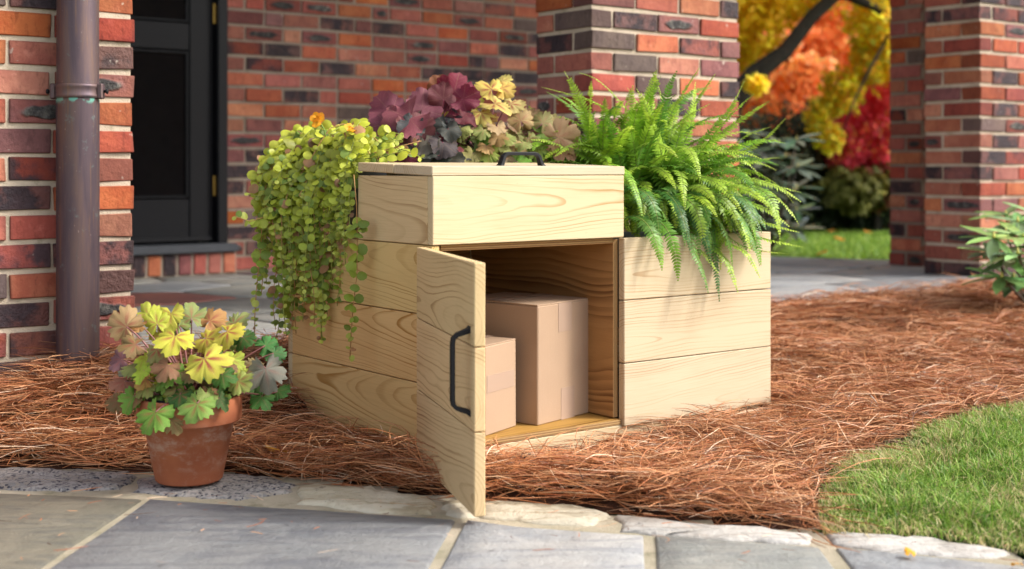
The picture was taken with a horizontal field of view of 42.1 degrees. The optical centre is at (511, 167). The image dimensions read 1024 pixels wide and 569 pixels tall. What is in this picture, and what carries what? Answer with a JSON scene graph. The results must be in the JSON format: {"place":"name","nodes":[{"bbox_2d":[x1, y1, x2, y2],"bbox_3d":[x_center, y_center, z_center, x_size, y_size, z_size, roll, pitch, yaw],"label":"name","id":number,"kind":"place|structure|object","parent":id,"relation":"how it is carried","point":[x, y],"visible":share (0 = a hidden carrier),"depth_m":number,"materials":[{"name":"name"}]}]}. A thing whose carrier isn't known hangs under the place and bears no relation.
{"place":"outdoors","nodes":[
{"label":"outdoors","id":0,"kind":"place"},
{"bbox_2d":[0,467,1023,568],"bbox_3d":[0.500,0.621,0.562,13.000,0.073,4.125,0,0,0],"label":"path","id":1,"kind":"structure","parent":0,"point":[362,530],"depth_m":2.13,"materials":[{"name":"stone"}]},
{"bbox_2d":[135,387,241,486],"bbox_3d":[-0.602,0.502,2.482,0.194,0.158,0.194,0,0,0],"label":"terracotta pot","id":2,"kind":"object","parent":1,"relation":"on","point":[196,453],"visible":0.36,"depth_m":2.42,"materials":[{"name":"ceramic"}]},
{"bbox_2d":[104,301,290,435],"bbox_3d":[-0.589,0.367,2.478,0.277,0.226,0.275,0,0,-45],"label":"heuchera plant","id":3,"kind":"object","parent":2,"relation":"in","point":[219,374],"visible":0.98,"depth_m":2.44,"materials":[{"name":"yellow plant"}]},
{"bbox_2d":[0,479,1017,561],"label":"loose needles","id":4,"kind":"object","parent":1,"relation":"on","point":[384,513],"visible":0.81,"depth_m":2.21,"materials":[{"name":"brown plant"}]},
{"bbox_2d":[779,17,850,169],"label":"woods","id":5,"kind":"object","parent":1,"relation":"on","point":[831,56],"depth_m":22.79,"materials":[{"name":"orange plant"}]},
{"bbox_2d":[904,547,915,556],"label":"fallen leaf","id":6,"kind":"object","parent":1,"relation":"on","point":[908,551],"visible":1,"depth_m":2.00,"materials":[{"name":"yellow plant"}]},
{"bbox_2d":[0,270,1023,551],"bbox_3d":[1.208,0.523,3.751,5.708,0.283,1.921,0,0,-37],"label":"pine straw","id":7,"kind":"object","parent":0,"point":[832,396],"visible":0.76,"depth_m":2.85,"materials":[{"name":"brown plant"}]},
{"bbox_2d":[264,445,286,453],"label":"fallen leaf","id":8,"kind":"object","parent":7,"relation":"on","point":[275,449],"visible":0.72,"depth_m":2.62,"materials":[{"name":"brown plant"}]},
{"bbox_2d":[3,285,1023,459],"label":"loose needles","id":9,"kind":"object","parent":7,"relation":"on","point":[299,402],"visible":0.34,"depth_m":2.95,"materials":[{"name":"brown plant"}]},
{"bbox_2d":[288,152,770,516],"bbox_3d":[0.094,0.308,2.944,1.210,0.683,1.037,0,0,-37],"label":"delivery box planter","id":10,"kind":"object","parent":7,"relation":"on","point":[449,246],"visible":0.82,"depth_m":2.88,"materials":[{"name":"brown wood"}]},
{"bbox_2d":[345,171,386,232],"bbox_3d":[-0.347,0.076,3.048,0.162,0.158,0.162,0,0,0],"label":"nursery pot","id":11,"kind":"object","parent":10,"relation":"in","point":[353,189],"visible":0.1,"depth_m":2.98,"materials":[{"name":"grey plastic"}]},
{"bbox_2d":[310,112,328,146],"bbox_3d":[-0.424,-0.075,2.960,0.050,0.098,0.027,0,0,-21],"label":"pansy","id":12,"kind":"object","parent":11,"relation":"in","point":[317,119],"visible":0.98,"depth_m":2.96,"materials":[{"name":"orange plant"}]},
{"bbox_2d":[232,118,424,361],"bbox_3d":[-0.406,0.150,3.009,0.458,0.525,0.320,0,0,32],"label":"creeping jenny","id":13,"kind":"object","parent":11,"relation":"in","point":[304,181],"visible":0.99,"depth_m":2.95,"materials":[{"name":"green plant"}]},
{"bbox_2d":[344,123,362,156],"bbox_3d":[-0.346,-0.050,2.903,0.033,0.094,0.051,0,0,21],"label":"pansy","id":14,"kind":"object","parent":11,"relation":"in","point":[348,127],"visible":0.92,"depth_m":2.90,"materials":[{"name":"yellow plant"}]},
{"bbox_2d":[395,153,434,162],"bbox_3d":[-0.205,0.060,3.150,0.150,0.190,0.150,0,0,0],"label":"nursery pot","id":15,"kind":"object","parent":10,"relation":"in","point":[425,161],"visible":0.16,"depth_m":3.08,"materials":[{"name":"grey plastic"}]},
{"bbox_2d":[366,72,481,162],"bbox_3d":[-0.213,-0.102,3.152,0.253,0.251,0.262,0,0,44],"label":"heuchera plant","id":16,"kind":"object","parent":15,"relation":"in","point":[434,130],"visible":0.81,"depth_m":3.12,"materials":[{"name":"purple plant"}]},
{"bbox_2d":[417,247,484,516],"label":"door","id":17,"kind":"structure","parent":10,"relation":"in","point":[450,287],"depth_m":2.31,"materials":[{"name":"brown wood"}]},
{"bbox_2d":[485,335,515,435],"bbox_3d":[-0.092,0.462,2.856,0.161,0.192,0.128,0,0,31],"label":"cardboard box","id":18,"kind":"object","parent":10,"relation":"on","point":[500,383],"visible":0.38,"depth_m":2.81,"materials":[{"name":"beige cardboard"}]},
{"bbox_2d":[485,292,588,425],"bbox_3d":[0.018,0.426,3.029,0.251,0.264,0.197,0,0,38],"label":"cardboard box","id":19,"kind":"object","parent":10,"relation":"on","point":[548,333],"visible":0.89,"depth_m":2.93,"materials":[{"name":"beige cardboard"}]},
{"bbox_2d":[613,231,673,326],"bbox_3d":[0.255,0.276,3.329,0.346,0.215,0.346,0,0,0],"label":"nursery pot","id":20,"kind":"object","parent":10,"relation":"on","point":[629,234],"visible":0.08,"depth_m":3.31,"materials":[{"name":"grey plastic"}]},
{"bbox_2d":[509,67,801,301],"bbox_3d":[0.301,0.030,3.294,0.790,0.562,0.771,0,0,0],"label":"boston fern","id":21,"kind":"object","parent":20,"relation":"in","point":[665,191],"visible":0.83,"depth_m":3.16,"materials":[{"name":"green plant"}]},
{"bbox_3d":[-0.066,0.073,3.256,0.166,0.165,0.166,0,0,0],"label":"nursery pot","id":22,"kind":"object","parent":10,"relation":"on","visible":0},
{"bbox_2d":[441,74,580,162],"bbox_3d":[-0.065,-0.104,3.251,0.342,0.254,0.329,0,0,-34],"label":"heuchera plant","id":23,"kind":"object","parent":22,"relation":"in","point":[488,140],"visible":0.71,"depth_m":3.20,"materials":[{"name":"yellow plant"}]},
{"bbox_2d":[94,282,1011,479],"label":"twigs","id":24,"kind":"object","parent":7,"relation":"on","point":[755,414],"visible":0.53,"depth_m":3.20,"materials":[{"name":"brown plant"}]},
{"bbox_2d":[957,202,1023,302],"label":"rhododendron bush","id":25,"kind":"object","parent":7,"relation":"on","point":[993,248],"visible":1,"depth_m":4.55,"materials":[{"name":"green plant"}]},
{"bbox_2d":[130,256,1005,354],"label":"porch floor","id":26,"kind":"structure","parent":0,"point":[230,294],"depth_m":5.24,"materials":[{"name":"grey concrete"}]},
{"bbox_2d":[0,0,134,384],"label":"brick pier","id":27,"kind":"structure","parent":26,"relation":"on","point":[27,180],"depth_m":3.13,"materials":[{"name":"red brick"}]},
{"bbox_2d":[46,0,108,374],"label":"downspout","id":28,"kind":"object","parent":27,"relation":"attached to","point":[77,91],"visible":0.97,"depth_m":3.07,"materials":[{"name":"brown metal"}]},
{"bbox_2d":[130,252,235,278],"bbox_3d":[-1.632,0.412,5.483,1.040,0.096,0.100,0,0,-37],"label":"door step","id":29,"kind":"object","parent":26,"relation":"on","point":[172,265],"depth_m":5.61,"materials":[{"name":"brick"}]},
{"bbox_2d":[536,0,739,229],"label":"brick pier","id":30,"kind":"structure","parent":26,"relation":"on","point":[618,48],"depth_m":4.32,"materials":[{"name":"red brick"}]},
{"bbox_2d":[889,0,925,265],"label":"brick pier","id":31,"kind":"structure","parent":26,"relation":"on","point":[907,196],"depth_m":6.25,"materials":[{"name":"red brick"}]},
{"bbox_2d":[924,0,1023,275],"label":"brick pier","id":32,"kind":"structure","parent":26,"relation":"on","point":[974,100],"depth_m":5.66,"materials":[{"name":"red brick"}]},
{"bbox_2d":[771,228,889,259],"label":"grass","id":33,"kind":"structure","parent":0,"point":[848,247],"depth_m":8.49,"materials":[{"name":"green plant"}]},
{"bbox_2d":[811,398,1023,554],"bbox_3d":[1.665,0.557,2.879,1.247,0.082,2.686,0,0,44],"label":"grass","id":34,"kind":"structure","parent":0,"point":[941,496],"depth_m":2.41,"materials":[{"name":"green plant"}]},
{"label":"back lawn","id":35,"kind":"structure","parent":0,"visible":0},
{"bbox_2d":[198,0,537,271],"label":"house wall","id":36,"kind":"structure","parent":35,"relation":"on","point":[291,63],"depth_m":6.17,"materials":[{"name":"red brick"}]},
{"bbox_2d":[130,0,237,255],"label":"entrance door","id":37,"kind":"structure","parent":36,"relation":"attached to","point":[179,126],"depth_m":5.73,"materials":[{"name":"black paint"}]},
{"bbox_2d":[737,129,826,253],"bbox_3d":[1.470,0.145,7.587,0.735,0.733,0.838,0,0,0],"label":"rhododendron bush","id":38,"kind":"object","parent":35,"relation":"on","point":[798,164],"visible":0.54,"depth_m":7.61,"materials":[{"name":"green plant"}]},
{"bbox_2d":[739,0,879,171],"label":"orange maple","id":39,"kind":"object","parent":35,"relation":"on","point":[811,58],"visible":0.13,"depth_m":13.06,"materials":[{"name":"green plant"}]},
{"bbox_2d":[737,0,889,159],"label":"yellow tree","id":40,"kind":"object","parent":35,"relation":"on","point":[870,43],"visible":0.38,"depth_m":9.75,"materials":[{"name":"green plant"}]},
{"bbox_2d":[737,99,889,231],"bbox_3d":[2.595,0.010,11.011,2.788,1.333,1.550,0,0,0],"label":"evergreen hedge","id":41,"kind":"object","parent":35,"relation":"on","point":[829,218],"visible":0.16,"depth_m":10.64,"materials":[{"name":"green plant"}]},
{"bbox_2d":[813,161,889,231],"bbox_3d":[2.793,0.220,10.335,0.909,0.580,0.788,0,0,-27],"label":"olive shrub","id":42,"kind":"object","parent":35,"relation":"on","point":[862,189],"visible":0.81,"depth_m":10.15,"materials":[{"name":"green plant"}]},
{"bbox_2d":[814,68,889,173],"bbox_3d":[3.081,-0.213,10.987,1.380,1.445,1.738,0,0,0],"label":"red shrub","id":43,"kind":"object","parent":35,"relation":"on","point":[867,130],"visible":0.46,"depth_m":10.32,"materials":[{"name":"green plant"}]}
]}

